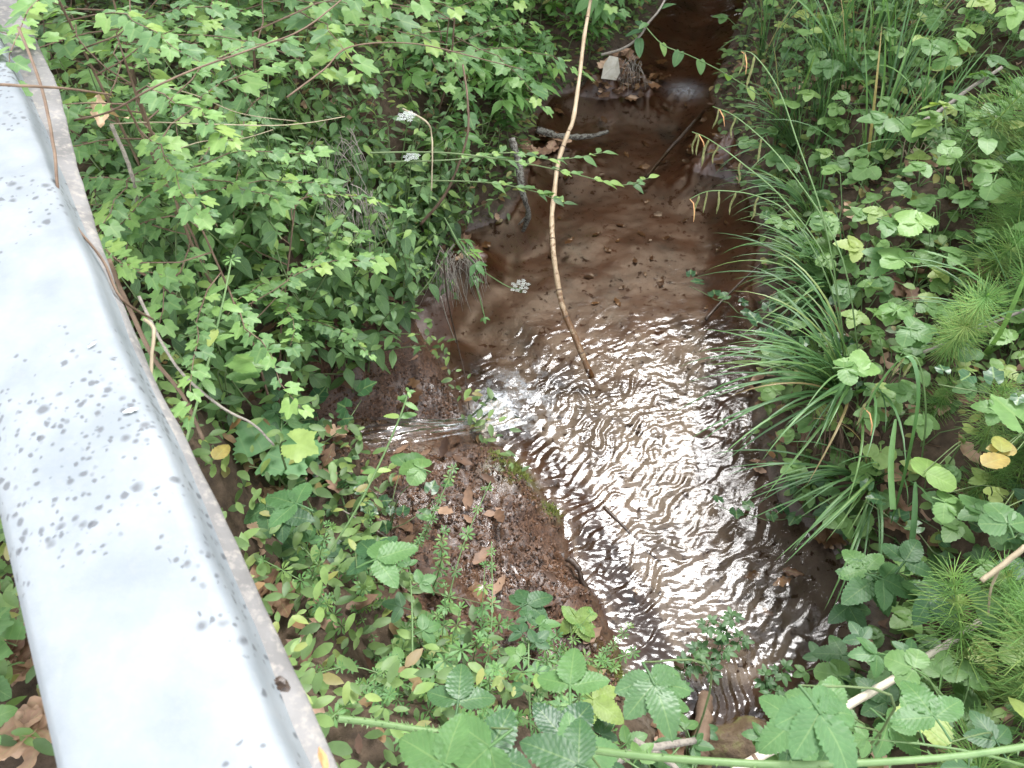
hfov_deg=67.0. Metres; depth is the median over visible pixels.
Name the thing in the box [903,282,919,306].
dead leaf
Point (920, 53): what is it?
broad weed
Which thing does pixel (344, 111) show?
pellitory weed
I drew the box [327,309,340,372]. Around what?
pellitory weed
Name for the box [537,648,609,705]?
bramble shoot
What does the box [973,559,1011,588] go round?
broad weed
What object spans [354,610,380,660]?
cleavers plant
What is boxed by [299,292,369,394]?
pellitory weed
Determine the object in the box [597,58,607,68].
dead leaf
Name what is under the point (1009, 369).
broad weed
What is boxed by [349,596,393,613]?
cleavers plant
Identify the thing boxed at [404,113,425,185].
pellitory weed
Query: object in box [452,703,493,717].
cleavers plant
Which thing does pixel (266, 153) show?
pellitory weed
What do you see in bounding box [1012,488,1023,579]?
bramble shoot
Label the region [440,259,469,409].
dry twig
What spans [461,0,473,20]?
pellitory weed
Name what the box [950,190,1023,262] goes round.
broad weed
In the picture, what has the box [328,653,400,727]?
cleavers plant
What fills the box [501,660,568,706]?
cleavers plant
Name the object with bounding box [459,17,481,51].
pellitory weed
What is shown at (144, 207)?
maple sapling
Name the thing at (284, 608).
dead leaf
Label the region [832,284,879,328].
broad weed
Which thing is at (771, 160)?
broad weed
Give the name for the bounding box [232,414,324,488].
mallow plant
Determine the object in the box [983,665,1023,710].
horsetail
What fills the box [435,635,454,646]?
cleavers plant
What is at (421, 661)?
cleavers plant
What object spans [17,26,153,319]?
rail twig
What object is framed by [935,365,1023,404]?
ivy sprig
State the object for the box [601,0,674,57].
overhanging branch
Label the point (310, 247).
pellitory weed
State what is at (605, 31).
elder shoot
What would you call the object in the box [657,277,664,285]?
dead leaf
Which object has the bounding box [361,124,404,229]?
pellitory weed
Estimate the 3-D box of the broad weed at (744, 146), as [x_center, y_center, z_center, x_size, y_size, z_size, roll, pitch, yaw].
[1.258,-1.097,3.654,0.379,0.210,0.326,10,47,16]
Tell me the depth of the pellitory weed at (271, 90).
2.82 m
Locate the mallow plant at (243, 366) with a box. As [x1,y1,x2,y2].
[217,347,273,409]
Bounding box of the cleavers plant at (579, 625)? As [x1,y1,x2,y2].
[549,609,595,699]
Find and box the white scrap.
[601,56,619,79]
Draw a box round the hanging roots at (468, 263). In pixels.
[419,244,490,310]
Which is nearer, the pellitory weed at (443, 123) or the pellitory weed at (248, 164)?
the pellitory weed at (248, 164)
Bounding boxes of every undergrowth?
[0,0,658,767]
[709,0,1023,767]
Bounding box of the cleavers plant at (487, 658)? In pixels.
[478,541,500,687]
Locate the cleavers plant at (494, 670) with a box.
[481,660,504,694]
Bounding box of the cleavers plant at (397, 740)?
[392,723,417,751]
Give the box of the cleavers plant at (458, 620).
[443,601,467,684]
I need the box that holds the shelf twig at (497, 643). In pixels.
[462,596,541,701]
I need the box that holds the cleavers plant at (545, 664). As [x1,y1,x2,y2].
[530,637,556,700]
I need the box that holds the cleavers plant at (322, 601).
[312,592,336,612]
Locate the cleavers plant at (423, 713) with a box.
[414,679,488,726]
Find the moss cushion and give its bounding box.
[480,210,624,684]
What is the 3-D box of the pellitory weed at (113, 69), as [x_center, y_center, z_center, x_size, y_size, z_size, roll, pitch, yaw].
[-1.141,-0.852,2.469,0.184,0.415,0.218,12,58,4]
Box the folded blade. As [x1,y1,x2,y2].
[856,355,920,523]
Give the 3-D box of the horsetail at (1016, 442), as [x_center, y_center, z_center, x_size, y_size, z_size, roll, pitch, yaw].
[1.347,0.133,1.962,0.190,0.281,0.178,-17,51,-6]
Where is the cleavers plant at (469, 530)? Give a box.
[439,481,493,614]
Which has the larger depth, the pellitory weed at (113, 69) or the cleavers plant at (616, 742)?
the pellitory weed at (113, 69)
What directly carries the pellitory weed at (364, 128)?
on the ground
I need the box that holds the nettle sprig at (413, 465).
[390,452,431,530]
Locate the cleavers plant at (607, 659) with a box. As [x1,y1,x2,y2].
[520,646,639,667]
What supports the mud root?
on the ground
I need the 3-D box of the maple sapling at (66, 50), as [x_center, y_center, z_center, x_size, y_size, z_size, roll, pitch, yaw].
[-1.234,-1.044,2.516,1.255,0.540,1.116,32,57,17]
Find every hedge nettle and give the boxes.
[186,254,242,440]
[291,387,418,609]
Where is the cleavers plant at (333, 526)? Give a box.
[310,522,336,551]
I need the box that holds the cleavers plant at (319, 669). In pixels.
[311,657,352,672]
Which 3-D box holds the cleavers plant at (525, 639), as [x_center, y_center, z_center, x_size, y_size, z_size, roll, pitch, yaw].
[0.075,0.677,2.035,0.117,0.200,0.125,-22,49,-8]
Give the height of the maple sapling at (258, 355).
0.806 m
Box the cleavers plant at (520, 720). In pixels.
[479,705,539,734]
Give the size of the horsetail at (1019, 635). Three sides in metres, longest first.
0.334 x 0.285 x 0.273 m
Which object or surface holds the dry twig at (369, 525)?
on the ground
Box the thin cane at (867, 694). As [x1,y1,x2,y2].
[732,619,981,767]
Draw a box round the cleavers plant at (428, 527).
[409,504,439,556]
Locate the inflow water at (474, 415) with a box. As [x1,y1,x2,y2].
[317,394,524,451]
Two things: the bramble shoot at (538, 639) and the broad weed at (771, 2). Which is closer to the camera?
the bramble shoot at (538, 639)
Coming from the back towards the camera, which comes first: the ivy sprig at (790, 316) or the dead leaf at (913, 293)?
the ivy sprig at (790, 316)
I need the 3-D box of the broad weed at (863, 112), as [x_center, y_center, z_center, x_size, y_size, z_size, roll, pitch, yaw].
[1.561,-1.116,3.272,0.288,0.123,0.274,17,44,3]
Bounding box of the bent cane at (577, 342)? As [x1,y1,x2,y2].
[549,0,593,378]
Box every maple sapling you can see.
[0,0,265,242]
[0,25,64,45]
[26,13,42,19]
[30,0,485,239]
[34,0,96,102]
[37,0,338,86]
[38,0,106,75]
[39,0,346,289]
[46,4,347,123]
[47,0,304,159]
[52,0,420,123]
[62,95,334,272]
[68,120,124,166]
[80,35,304,380]
[89,150,223,315]
[111,0,199,67]
[114,163,390,431]
[141,182,415,403]
[165,3,200,81]
[170,0,256,54]
[177,0,268,43]
[200,0,351,34]
[237,0,342,98]
[240,0,372,59]
[270,0,485,111]
[289,0,529,93]
[291,0,594,120]
[301,0,352,83]
[305,0,501,54]
[338,3,364,43]
[357,10,542,130]
[372,1,456,20]
[502,0,630,42]
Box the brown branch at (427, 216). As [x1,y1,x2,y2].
[419,64,469,225]
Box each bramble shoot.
[244,482,319,542]
[262,389,310,486]
[274,525,345,594]
[308,447,367,527]
[346,536,552,626]
[373,673,406,696]
[377,556,440,702]
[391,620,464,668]
[399,709,531,767]
[427,663,495,727]
[505,610,560,730]
[519,701,618,767]
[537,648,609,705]
[560,606,597,647]
[583,684,623,733]
[593,718,654,767]
[594,718,647,767]
[614,659,712,754]
[635,740,680,767]
[640,713,717,767]
[741,722,802,760]
[758,675,895,767]
[779,680,869,767]
[783,473,870,551]
[792,641,867,684]
[811,635,866,684]
[828,539,933,627]
[842,621,967,736]
[851,696,1023,767]
[855,677,992,764]
[901,574,1001,634]
[993,536,1023,601]
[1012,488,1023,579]
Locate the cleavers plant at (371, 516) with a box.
[358,480,375,535]
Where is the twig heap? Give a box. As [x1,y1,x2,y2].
[620,54,647,90]
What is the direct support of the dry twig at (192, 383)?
on the ground
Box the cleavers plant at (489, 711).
[465,704,519,723]
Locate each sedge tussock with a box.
[676,249,905,498]
[692,174,841,359]
[707,64,799,180]
[714,418,941,607]
[717,140,838,236]
[895,216,1023,352]
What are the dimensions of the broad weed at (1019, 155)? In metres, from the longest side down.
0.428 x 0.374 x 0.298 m
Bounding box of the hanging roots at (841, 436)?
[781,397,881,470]
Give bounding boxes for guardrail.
[0,0,337,767]
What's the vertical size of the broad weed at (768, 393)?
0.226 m
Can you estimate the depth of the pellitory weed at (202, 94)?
2.76 m
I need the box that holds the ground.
[0,0,1023,767]
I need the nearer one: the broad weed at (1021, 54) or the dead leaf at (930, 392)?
the dead leaf at (930, 392)
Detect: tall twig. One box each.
[0,83,111,95]
[73,0,341,121]
[286,42,522,97]
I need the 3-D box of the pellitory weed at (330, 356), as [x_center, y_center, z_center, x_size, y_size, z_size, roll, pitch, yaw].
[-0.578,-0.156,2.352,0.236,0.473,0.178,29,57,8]
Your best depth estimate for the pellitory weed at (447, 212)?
3.22 m
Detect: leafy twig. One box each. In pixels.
[370,151,659,193]
[384,145,617,166]
[430,178,576,205]
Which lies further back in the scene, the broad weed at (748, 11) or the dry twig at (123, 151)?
the broad weed at (748, 11)
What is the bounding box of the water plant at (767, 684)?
[753,659,793,695]
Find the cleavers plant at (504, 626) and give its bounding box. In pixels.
[475,606,514,632]
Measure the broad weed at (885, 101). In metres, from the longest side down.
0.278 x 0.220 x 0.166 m
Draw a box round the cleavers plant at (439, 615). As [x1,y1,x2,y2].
[415,606,446,647]
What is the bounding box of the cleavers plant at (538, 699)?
[531,695,548,705]
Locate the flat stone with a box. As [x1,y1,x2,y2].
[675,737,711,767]
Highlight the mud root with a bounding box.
[564,556,590,591]
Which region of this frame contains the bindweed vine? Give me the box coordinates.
[641,20,759,100]
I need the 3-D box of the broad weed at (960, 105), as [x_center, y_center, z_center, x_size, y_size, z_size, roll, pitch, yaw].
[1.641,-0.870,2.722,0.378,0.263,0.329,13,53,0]
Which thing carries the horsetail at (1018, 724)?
on the ground
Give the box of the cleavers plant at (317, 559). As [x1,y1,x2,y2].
[302,520,332,579]
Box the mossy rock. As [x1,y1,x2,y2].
[709,715,768,767]
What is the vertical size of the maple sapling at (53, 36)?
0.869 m
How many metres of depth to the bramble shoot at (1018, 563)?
1.76 m
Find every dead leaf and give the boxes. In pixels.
[0,696,46,739]
[0,700,44,760]
[2,743,30,760]
[4,640,27,658]
[5,657,28,681]
[6,639,24,660]
[9,601,19,619]
[11,642,30,686]
[11,659,24,673]
[13,711,51,742]
[15,651,33,667]
[17,704,42,727]
[17,746,39,767]
[18,654,29,668]
[18,708,41,728]
[90,94,108,127]
[109,112,128,118]
[243,458,259,471]
[247,522,262,547]
[250,564,264,593]
[253,464,260,478]
[256,487,274,497]
[260,561,280,596]
[266,590,274,616]
[267,485,284,489]
[272,580,292,609]
[273,599,293,617]
[300,100,306,108]
[307,465,322,474]
[321,443,335,466]
[324,424,346,436]
[324,468,342,493]
[335,425,348,441]
[396,401,406,408]
[407,377,419,387]
[407,401,417,412]
[408,383,421,403]
[423,109,434,118]
[424,577,455,595]
[457,233,471,245]
[458,219,467,233]
[468,580,485,603]
[481,241,490,247]
[518,144,534,152]
[520,137,530,143]
[530,159,541,165]
[537,147,551,154]
[546,139,556,153]
[552,138,571,142]
[552,141,560,151]
[554,107,564,114]
[565,237,573,243]
[584,274,596,278]
[592,74,601,79]
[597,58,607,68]
[598,92,609,97]
[614,297,620,306]
[617,70,622,80]
[625,95,638,100]
[626,48,633,61]
[631,576,641,594]
[637,89,643,96]
[637,163,649,168]
[639,64,652,68]
[648,81,659,88]
[653,211,662,217]
[656,59,667,63]
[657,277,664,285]
[657,729,684,754]
[680,158,689,163]
[713,134,723,138]
[713,159,723,163]
[714,162,725,170]
[729,162,742,169]
[743,570,761,579]
[754,605,773,615]
[773,576,791,586]
[783,566,803,576]
[816,521,827,540]
[818,538,833,548]
[824,538,832,548]
[826,528,841,548]
[831,531,846,545]
[841,81,852,89]
[844,201,853,218]
[850,96,857,101]
[879,484,887,491]
[883,463,908,481]
[883,508,893,524]
[884,519,899,530]
[891,278,905,298]
[895,490,911,519]
[896,476,910,487]
[897,519,919,539]
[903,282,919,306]
[904,265,924,272]
[905,404,920,412]
[922,387,936,395]
[927,536,938,545]
[934,392,950,415]
[946,266,960,272]
[946,358,972,367]
[953,393,988,403]
[958,431,981,464]
[960,180,972,190]
[960,480,975,493]
[964,263,995,274]
[965,173,974,184]
[989,277,1010,287]
[992,315,1008,328]
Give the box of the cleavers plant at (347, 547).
[339,536,400,562]
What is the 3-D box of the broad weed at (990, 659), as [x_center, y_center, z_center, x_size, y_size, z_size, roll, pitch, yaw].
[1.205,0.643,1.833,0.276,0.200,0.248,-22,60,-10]
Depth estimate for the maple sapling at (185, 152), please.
2.36 m
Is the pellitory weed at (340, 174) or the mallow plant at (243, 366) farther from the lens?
the pellitory weed at (340, 174)
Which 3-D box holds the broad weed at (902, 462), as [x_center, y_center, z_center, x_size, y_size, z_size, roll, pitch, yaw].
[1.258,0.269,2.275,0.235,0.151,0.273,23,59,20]
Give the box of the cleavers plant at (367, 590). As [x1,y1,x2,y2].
[354,579,371,597]
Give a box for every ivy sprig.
[220,325,328,400]
[275,411,311,565]
[283,378,376,483]
[300,386,331,512]
[312,457,395,515]
[337,480,453,554]
[346,507,378,522]
[686,270,780,323]
[712,495,824,525]
[747,312,867,355]
[755,301,836,336]
[763,210,801,252]
[773,301,811,370]
[802,286,826,356]
[823,294,866,388]
[860,478,994,585]
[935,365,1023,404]
[968,521,982,534]
[1004,476,1023,585]
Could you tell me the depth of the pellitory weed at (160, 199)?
2.36 m
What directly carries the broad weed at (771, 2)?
on the ground
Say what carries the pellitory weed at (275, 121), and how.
on the ground
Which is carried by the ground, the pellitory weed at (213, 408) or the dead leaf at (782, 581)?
the pellitory weed at (213, 408)
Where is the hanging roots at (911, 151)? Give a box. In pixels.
[898,137,956,178]
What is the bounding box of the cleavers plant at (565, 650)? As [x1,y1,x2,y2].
[557,642,612,672]
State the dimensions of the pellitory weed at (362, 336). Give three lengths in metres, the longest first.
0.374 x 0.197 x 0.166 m
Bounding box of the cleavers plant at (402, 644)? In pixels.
[392,608,442,665]
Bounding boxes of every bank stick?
[923,308,1023,353]
[924,66,1002,118]
[979,544,1023,615]
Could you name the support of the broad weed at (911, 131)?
on the ground
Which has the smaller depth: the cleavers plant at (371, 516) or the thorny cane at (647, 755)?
the thorny cane at (647, 755)
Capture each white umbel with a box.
[397,111,414,175]
[403,153,420,203]
[444,217,530,292]
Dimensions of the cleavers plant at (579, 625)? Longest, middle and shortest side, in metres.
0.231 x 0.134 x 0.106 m
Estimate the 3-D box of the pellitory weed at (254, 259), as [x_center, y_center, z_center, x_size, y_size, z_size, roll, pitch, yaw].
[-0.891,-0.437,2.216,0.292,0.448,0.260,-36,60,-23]
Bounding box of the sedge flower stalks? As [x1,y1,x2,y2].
[690,51,926,457]
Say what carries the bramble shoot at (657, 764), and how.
on the ground
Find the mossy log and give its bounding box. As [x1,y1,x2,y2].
[535,126,608,139]
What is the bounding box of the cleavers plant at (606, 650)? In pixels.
[598,622,634,659]
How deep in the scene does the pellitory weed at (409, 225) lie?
3.14 m
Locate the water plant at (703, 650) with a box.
[685,606,754,684]
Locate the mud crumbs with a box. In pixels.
[304,280,622,702]
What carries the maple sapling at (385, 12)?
on the ground
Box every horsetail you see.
[796,359,833,394]
[803,334,822,364]
[809,359,836,401]
[898,552,1023,720]
[906,371,961,434]
[912,701,1023,767]
[922,300,1003,374]
[934,265,1023,347]
[935,65,1023,175]
[944,215,1023,308]
[951,453,1023,521]
[956,135,1023,224]
[956,373,1023,459]
[958,577,1023,738]
[959,546,1019,628]
[962,201,1017,260]
[974,547,1023,676]
[978,170,1023,279]
[981,102,1023,177]
[983,160,1023,242]
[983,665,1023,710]
[984,416,1023,504]
[990,89,1023,159]
[993,256,1023,316]
[994,653,1023,722]
[996,671,1023,759]
[1005,115,1023,183]
[1007,420,1023,475]
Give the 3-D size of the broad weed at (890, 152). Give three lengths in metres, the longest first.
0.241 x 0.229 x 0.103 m
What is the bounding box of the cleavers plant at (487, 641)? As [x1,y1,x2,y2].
[478,629,502,657]
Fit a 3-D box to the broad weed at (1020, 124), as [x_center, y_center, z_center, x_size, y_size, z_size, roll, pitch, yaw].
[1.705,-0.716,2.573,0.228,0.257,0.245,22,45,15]
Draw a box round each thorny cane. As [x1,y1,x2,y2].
[336,711,440,732]
[595,738,1023,767]
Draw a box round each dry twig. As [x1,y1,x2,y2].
[107,258,204,439]
[109,124,138,204]
[110,116,344,125]
[138,296,274,445]
[143,318,155,374]
[148,83,295,121]
[174,129,272,150]
[330,456,403,517]
[343,510,386,536]
[402,108,432,190]
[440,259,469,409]
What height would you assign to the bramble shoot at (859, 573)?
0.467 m
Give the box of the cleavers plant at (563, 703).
[548,692,588,712]
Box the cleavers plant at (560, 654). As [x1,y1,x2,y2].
[548,641,567,658]
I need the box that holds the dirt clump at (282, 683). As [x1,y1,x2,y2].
[274,676,290,691]
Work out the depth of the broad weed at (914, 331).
2.19 m
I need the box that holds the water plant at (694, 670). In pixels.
[673,650,702,691]
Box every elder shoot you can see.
[383,54,437,138]
[391,27,466,84]
[424,113,484,165]
[426,0,472,47]
[436,66,492,125]
[439,30,491,126]
[450,51,493,102]
[459,64,532,157]
[464,0,494,26]
[469,147,513,192]
[474,0,518,26]
[476,53,529,117]
[477,27,527,95]
[481,7,516,46]
[482,111,527,162]
[483,54,532,151]
[484,21,525,54]
[490,47,532,109]
[497,62,559,118]
[498,0,520,21]
[504,27,535,73]
[518,0,543,33]
[523,0,565,41]
[523,30,557,75]
[523,42,565,113]
[549,0,584,44]
[551,16,606,61]
[574,0,611,21]
[575,16,625,59]
[591,0,626,43]
[596,0,625,27]
[627,0,650,13]
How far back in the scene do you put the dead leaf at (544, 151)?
3.98 m
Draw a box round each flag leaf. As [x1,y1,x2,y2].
[888,419,896,509]
[904,481,917,573]
[974,275,1023,362]
[980,328,1023,360]
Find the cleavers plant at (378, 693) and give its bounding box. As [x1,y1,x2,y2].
[355,678,410,716]
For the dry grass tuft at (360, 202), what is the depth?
2.50 m
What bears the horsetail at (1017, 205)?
on the ground
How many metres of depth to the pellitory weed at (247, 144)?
2.21 m
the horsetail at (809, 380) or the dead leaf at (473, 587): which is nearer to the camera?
the dead leaf at (473, 587)
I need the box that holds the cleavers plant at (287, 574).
[258,555,345,634]
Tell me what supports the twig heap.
on the leaf litter
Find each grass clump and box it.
[717,0,842,65]
[730,18,808,99]
[738,23,820,146]
[747,0,914,115]
[761,8,1007,183]
[767,58,880,123]
[773,0,911,92]
[776,0,884,71]
[788,0,877,50]
[795,35,872,151]
[803,0,882,72]
[807,0,897,42]
[811,0,978,60]
[825,0,959,134]
[836,0,988,94]
[850,36,985,150]
[868,0,897,24]
[888,0,917,28]
[901,0,966,46]
[935,1,1022,87]
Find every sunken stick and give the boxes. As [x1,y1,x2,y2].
[603,506,666,567]
[644,110,704,179]
[704,263,761,320]
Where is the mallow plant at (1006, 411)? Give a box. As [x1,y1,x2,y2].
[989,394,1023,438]
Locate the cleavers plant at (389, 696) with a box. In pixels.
[360,686,397,707]
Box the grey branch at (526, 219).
[509,137,530,231]
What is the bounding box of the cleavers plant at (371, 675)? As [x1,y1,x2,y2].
[298,660,412,692]
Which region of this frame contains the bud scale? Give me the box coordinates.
[318,747,328,767]
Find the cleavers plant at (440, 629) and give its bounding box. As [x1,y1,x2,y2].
[409,582,451,684]
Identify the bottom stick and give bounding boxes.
[617,737,696,763]
[633,737,678,767]
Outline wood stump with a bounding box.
[688,690,712,765]
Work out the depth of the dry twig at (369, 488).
2.31 m
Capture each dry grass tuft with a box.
[302,122,368,190]
[311,178,398,250]
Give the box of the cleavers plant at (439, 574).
[431,525,450,595]
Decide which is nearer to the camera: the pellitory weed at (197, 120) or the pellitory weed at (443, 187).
the pellitory weed at (197, 120)
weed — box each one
[0,517,6,575]
[0,524,13,592]
[0,607,25,660]
[0,655,24,701]
[0,704,17,744]
[50,62,150,177]
[55,60,116,156]
[56,82,143,215]
[60,87,156,162]
[67,0,87,30]
[68,97,194,192]
[69,131,169,261]
[72,83,120,178]
[75,67,137,172]
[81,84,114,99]
[82,135,151,190]
[93,197,206,295]
[96,193,198,310]
[101,69,135,101]
[103,62,171,163]
[107,78,203,272]
[113,215,213,355]
[116,55,215,142]
[117,180,259,286]
[118,261,211,392]
[121,46,175,83]
[121,121,238,223]
[125,105,190,158]
[127,188,220,265]
[127,233,210,275]
[130,188,177,240]
[133,119,204,238]
[139,224,234,318]
[140,259,222,332]
[142,127,194,161]
[142,130,282,301]
[151,49,201,159]
[153,293,268,417]
[154,295,272,391]
[156,48,265,188]
[162,138,232,223]
[165,167,191,254]
[166,191,279,319]
[166,269,234,395]
[167,117,217,182]
[168,86,238,145]
[168,347,247,438]
[171,125,204,202]
[174,243,258,351]
[175,254,278,354]
[178,270,256,372]
[181,109,245,157]
[187,97,278,208]
[189,190,265,322]
[193,105,222,165]
[197,57,220,115]
[201,155,315,253]
[201,156,284,262]
[202,157,274,268]
[205,74,295,227]
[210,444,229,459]
[213,100,254,234]
[216,59,256,121]
[217,314,277,380]
[220,80,286,152]
[220,171,297,263]
[224,52,254,98]
[224,137,307,226]
[230,117,272,184]
[232,108,320,208]
[233,65,296,173]
[235,0,266,37]
[238,89,295,167]
[242,67,303,138]
[244,377,307,408]
[248,131,328,258]
[252,230,303,333]
[255,202,292,290]
[256,136,311,208]
[256,274,331,360]
[257,73,327,173]
[257,147,361,303]
[257,152,333,255]
[258,21,286,76]
[259,150,318,214]
[259,215,370,378]
[262,29,310,138]
[262,262,342,366]
[262,287,327,392]
[263,79,302,128]
[266,106,345,193]
[274,148,311,234]
[279,254,327,358]
[280,106,345,196]
[284,57,373,192]
[285,285,356,367]
[287,66,361,181]
[287,141,356,241]
[288,302,331,348]
[290,147,360,225]
[294,134,376,236]
[296,104,333,172]
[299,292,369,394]
[300,220,336,292]
[304,183,388,299]
[304,212,363,261]
[305,43,335,80]
[308,58,377,164]
[309,93,401,189]
[311,83,371,168]
[311,138,365,205]
[312,97,389,182]
[315,267,374,320]
[318,233,360,297]
[324,228,380,310]
[327,82,351,130]
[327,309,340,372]
[328,194,400,329]
[331,294,382,371]
[336,305,384,340]
[339,119,395,215]
[340,162,387,228]
[341,261,420,333]
[342,160,383,261]
[344,163,389,245]
[348,193,417,253]
[348,205,373,261]
[350,90,429,193]
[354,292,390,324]
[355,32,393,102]
[355,302,425,372]
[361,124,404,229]
[361,182,428,285]
[365,106,398,206]
[366,145,400,238]
[371,224,396,267]
[376,203,421,297]
[380,223,424,289]
[381,206,437,312]
[382,119,459,219]
[382,199,435,258]
[383,193,447,341]
[390,251,432,299]
[396,164,446,248]
[397,163,424,236]
[398,157,437,232]
[401,76,470,199]
[402,157,479,240]
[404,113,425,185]
[406,104,487,198]
[409,137,474,218]
[410,252,432,289]
[411,155,447,233]
[415,192,447,271]
[417,194,468,285]
[417,199,454,245]
[417,206,445,268]
[420,89,435,129]
[421,242,446,259]
[423,120,464,198]
[424,70,448,115]
[424,201,456,250]
[424,271,459,298]
[432,171,463,227]
[444,132,506,239]
[448,161,480,205]
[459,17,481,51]
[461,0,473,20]
[469,116,503,187]
[517,5,529,23]
[712,0,777,45]
[723,37,754,55]
[723,69,762,100]
[737,89,786,136]
[737,131,805,167]
[750,25,800,61]
[752,5,787,34]
[752,174,786,218]
[752,741,778,760]
[755,128,825,188]
[758,382,843,430]
[759,347,818,417]
[763,0,792,19]
[764,189,836,233]
[767,126,800,145]
[768,142,816,194]
[771,289,796,328]
[772,295,827,356]
[774,20,815,61]
[774,82,834,121]
[774,209,803,251]
[774,253,812,292]
[775,99,835,159]
[776,426,851,480]
[778,318,842,382]
[779,78,794,100]
[780,416,871,479]
[781,69,835,141]
[781,220,842,273]
[784,1,813,23]
[784,138,849,194]
[788,44,843,85]
[789,185,834,211]
[790,230,835,260]
[793,0,823,19]
[794,9,838,24]
[794,13,839,59]
[797,29,883,95]
[798,28,866,60]
[799,230,853,272]
[800,147,832,176]
[800,244,863,309]
[800,257,863,284]
[805,101,850,136]
[807,11,852,35]
[807,27,906,80]
[808,39,856,47]
[809,164,867,238]
[810,2,854,21]
[810,194,863,240]
[813,212,880,269]
[813,308,889,356]
[813,659,935,704]
[815,62,864,89]
[815,127,891,186]
[822,461,881,538]
[823,143,859,170]
[824,416,911,469]
[825,0,881,18]
[827,70,870,116]
[830,109,884,149]
[831,235,906,298]
[832,72,895,141]
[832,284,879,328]
[832,349,880,385]
[832,362,888,430]
[838,233,880,297]
[841,168,918,224]
[843,67,888,89]
[845,677,871,735]
[849,9,924,56]
[849,512,946,579]
[851,101,895,133]
[851,148,882,206]
[851,207,901,257]
[853,529,876,553]
[855,672,937,744]
[856,110,967,176]
[857,13,937,89]
[857,263,914,302]
[860,132,907,163]
[860,325,930,395]
[861,244,919,276]
[862,191,928,238]
[867,649,961,693]
[868,2,941,74]
[868,273,940,317]
[868,600,917,648]
[870,333,925,377]
[871,249,958,295]
[871,353,939,439]
[873,481,944,550]
[874,299,916,325]
[876,233,936,268]
[877,96,929,134]
[877,208,938,247]
[883,27,972,100]
[884,113,942,146]
[884,381,979,446]
[884,648,1019,759]
[886,208,964,228]
[887,278,989,324]
[889,556,927,633]
[890,0,919,25]
[890,367,962,413]
[891,150,964,199]
[895,316,941,347]
[895,660,1023,767]
[897,182,998,251]
[898,65,957,109]
[899,460,977,506]
[900,252,968,305]
[902,100,998,187]
[902,302,952,355]
[906,606,957,652]
[907,57,957,96]
[908,0,944,30]
[909,75,976,118]
[910,441,960,491]
[914,117,956,147]
[917,70,1015,145]
[917,126,953,147]
[918,0,984,65]
[920,7,991,37]
[921,489,974,542]
[923,216,972,271]
[925,544,980,582]
[927,1,947,18]
[927,228,983,269]
[927,263,975,302]
[929,588,1013,690]
[931,37,1018,101]
[931,49,1008,118]
[931,485,1013,522]
[933,239,971,269]
[934,244,993,301]
[934,615,1002,703]
[936,154,1011,218]
[936,288,1000,338]
[937,140,1023,192]
[942,93,1002,129]
[944,464,998,490]
[945,93,1010,155]
[947,119,968,138]
[948,629,1023,730]
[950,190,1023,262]
[952,0,1023,56]
[952,192,1015,244]
[952,358,1003,423]
[953,325,1023,386]
[955,342,1018,380]
[959,70,1010,113]
[959,234,1016,268]
[964,98,1023,158]
[965,0,1023,53]
[965,72,1022,110]
[965,596,1015,673]
[966,10,1023,70]
[966,702,1023,767]
[967,163,1023,213]
[968,0,1018,35]
[968,467,1013,551]
[970,305,1023,366]
[970,399,1022,462]
[971,159,1017,187]
[973,228,1017,304]
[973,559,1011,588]
[978,203,1011,275]
[978,499,1023,544]
[980,432,1023,468]
[983,486,1016,533]
[988,115,1019,145]
[988,502,1023,561]
[990,0,1010,31]
[990,1,1023,57]
[992,62,1010,94]
[994,154,1019,170]
[997,230,1023,255]
[1005,120,1023,180]
[1006,149,1023,160]
[1008,697,1023,717]
[1009,77,1023,96]
[1011,220,1023,230]
[1014,49,1023,56]
[1019,29,1023,39]
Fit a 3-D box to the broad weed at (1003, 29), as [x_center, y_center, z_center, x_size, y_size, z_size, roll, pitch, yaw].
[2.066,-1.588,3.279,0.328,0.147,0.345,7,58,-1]
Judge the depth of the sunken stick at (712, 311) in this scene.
3.29 m
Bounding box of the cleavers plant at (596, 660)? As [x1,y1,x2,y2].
[539,648,620,673]
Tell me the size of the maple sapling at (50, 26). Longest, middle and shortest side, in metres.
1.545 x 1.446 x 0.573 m
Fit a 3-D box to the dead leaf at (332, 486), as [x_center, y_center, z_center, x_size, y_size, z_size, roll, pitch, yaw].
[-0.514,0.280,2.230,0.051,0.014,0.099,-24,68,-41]
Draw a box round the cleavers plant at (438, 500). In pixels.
[397,463,458,572]
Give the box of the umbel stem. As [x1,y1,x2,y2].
[446,222,489,323]
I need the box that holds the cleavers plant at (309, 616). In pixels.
[292,611,358,628]
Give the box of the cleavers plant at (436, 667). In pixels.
[419,631,485,699]
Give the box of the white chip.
[123,407,137,412]
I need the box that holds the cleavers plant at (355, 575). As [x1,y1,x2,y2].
[331,565,377,581]
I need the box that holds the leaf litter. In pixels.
[0,0,1023,767]
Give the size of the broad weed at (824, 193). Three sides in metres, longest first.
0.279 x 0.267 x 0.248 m
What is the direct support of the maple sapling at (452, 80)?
on the ground
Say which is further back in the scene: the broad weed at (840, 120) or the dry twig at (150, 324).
the broad weed at (840, 120)
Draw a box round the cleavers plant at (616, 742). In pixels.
[591,695,636,764]
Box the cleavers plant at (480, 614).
[466,560,492,671]
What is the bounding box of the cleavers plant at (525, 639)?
[518,628,563,651]
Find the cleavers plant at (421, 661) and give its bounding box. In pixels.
[374,647,440,675]

